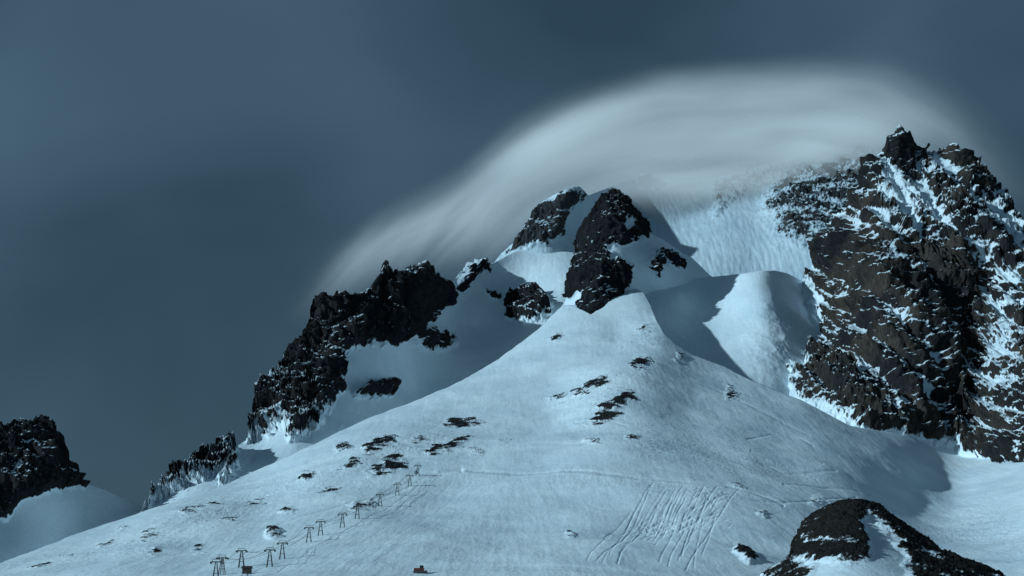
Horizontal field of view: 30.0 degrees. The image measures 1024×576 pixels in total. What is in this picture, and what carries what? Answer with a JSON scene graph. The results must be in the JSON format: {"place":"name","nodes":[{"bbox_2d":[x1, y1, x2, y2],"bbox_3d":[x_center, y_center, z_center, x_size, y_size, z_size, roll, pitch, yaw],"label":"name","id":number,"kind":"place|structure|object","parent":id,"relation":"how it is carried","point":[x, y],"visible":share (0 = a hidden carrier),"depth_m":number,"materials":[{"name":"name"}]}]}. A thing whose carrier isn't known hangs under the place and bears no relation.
{"place":"outdoors","nodes":[
{"label":"outdoors","id":0,"kind":"place"},
{"bbox_2d":[0,414,141,562],"bbox_3d":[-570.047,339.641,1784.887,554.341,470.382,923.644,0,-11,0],"label":"distant rocky crag","id":1,"kind":"structure","parent":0,"point":[49,494],"depth_m":1753.17,"materials":[{"name":"black stone"}]},
{"bbox_2d":[210,559,222,575],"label":"ski lift tower","id":2,"kind":"structure","parent":0,"point":[221,562],"depth_m":860.97,"materials":[{"name":"grey metal"}]},
{"bbox_2d":[216,555,228,574],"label":"ski lift tower","id":3,"kind":"structure","parent":0,"point":[222,560],"depth_m":886.95,"materials":[{"name":"grey metal"}]},
{"bbox_2d":[236,548,247,567],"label":"ski lift tower","id":4,"kind":"structure","parent":0,"point":[240,556],"depth_m":919.15,"materials":[{"name":"grey metal"}]},
{"bbox_2d":[264,547,275,566],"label":"ski lift tower","id":5,"kind":"structure","parent":0,"point":[268,555],"depth_m":906.13,"materials":[{"name":"grey metal"}]},
{"bbox_2d":[277,542,287,558],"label":"ski lift tower","id":6,"kind":"structure","parent":0,"point":[283,549],"depth_m":951.77,"materials":[{"name":"grey metal"}]},
{"bbox_2d":[304,525,313,542],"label":"ski lift tower","id":7,"kind":"structure","parent":0,"point":[308,532],"depth_m":1052.37,"materials":[{"name":"grey metal"}]},
{"bbox_2d":[316,519,325,535],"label":"ski lift tower","id":8,"kind":"structure","parent":0,"point":[320,526],"depth_m":1090.10,"materials":[{"name":"grey metal"}]},
{"bbox_2d":[139,248,574,512],"bbox_3d":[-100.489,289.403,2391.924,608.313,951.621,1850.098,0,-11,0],"label":"rocky crag","id":9,"kind":"structure","parent":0,"point":[389,339],"depth_m":2397.02,"materials":[{"name":"black stone"}]},
{"bbox_2d":[353,505,361,518],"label":"ski lift tower","id":10,"kind":"structure","parent":0,"point":[357,510],"depth_m":1181.11,"materials":[{"name":"grey metal"}]},
{"bbox_2d":[0,289,1023,575],"bbox_3d":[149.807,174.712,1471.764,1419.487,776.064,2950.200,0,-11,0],"label":"snow slope","id":11,"kind":"structure","parent":0,"point":[622,435],"depth_m":1468.63,"materials":[{"name":"white snow"}]},
{"bbox_2d":[241,566,252,573],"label":"lift station hut","id":12,"kind":"object","parent":11,"relation":"on","point":[246,569],"visible":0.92,"depth_m":875.76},
{"bbox_2d":[212,466,420,562],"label":"ski lift cable","id":13,"kind":"object","parent":11,"relation":"on","point":[317,526],"visible":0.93,"depth_m":1053.64,"materials":[{"name":"grey metal"}]},
{"bbox_2d":[413,565,427,572],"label":"snow groomer","id":14,"kind":"object","parent":11,"relation":"on","point":[419,570],"visible":1,"depth_m":857.02,"materials":[{"name":"red paint"}]},
{"bbox_2d":[0,0,1023,507],"label":"sky","id":15,"kind":"structure","parent":0,"point":[181,181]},
{"bbox_2d":[561,187,711,313],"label":"rock pinnacle","id":16,"kind":"object","parent":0,"point":[620,248],"visible":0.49,"depth_m":2642.29,"materials":[{"name":"black stone"}]},
{"bbox_2d":[495,140,878,280],"bbox_3d":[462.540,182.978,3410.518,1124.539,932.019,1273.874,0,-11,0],"label":"mountain headwall","id":17,"kind":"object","parent":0,"point":[776,215],"visible":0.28,"depth_m":3135.56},
{"bbox_2d":[562,270,818,394],"bbox_3d":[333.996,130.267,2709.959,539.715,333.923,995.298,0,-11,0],"label":"snow bowl","id":18,"kind":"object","parent":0,"point":[755,326],"visible":0.41,"depth_m":2569.85,"materials":[{"name":"white snow"}]},
{"bbox_2d":[757,498,1005,575],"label":"rock knoll","id":19,"kind":"structure","parent":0,"point":[853,537],"depth_m":836.05,"materials":[{"name":"black stone"}]},
{"bbox_2d":[786,125,1023,463],"bbox_3d":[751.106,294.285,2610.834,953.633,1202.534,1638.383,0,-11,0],"label":"mountain peak","id":20,"kind":"structure","parent":0,"point":[912,289],"depth_m":2510.41,"materials":[{"name":"black stone"}]}
]}

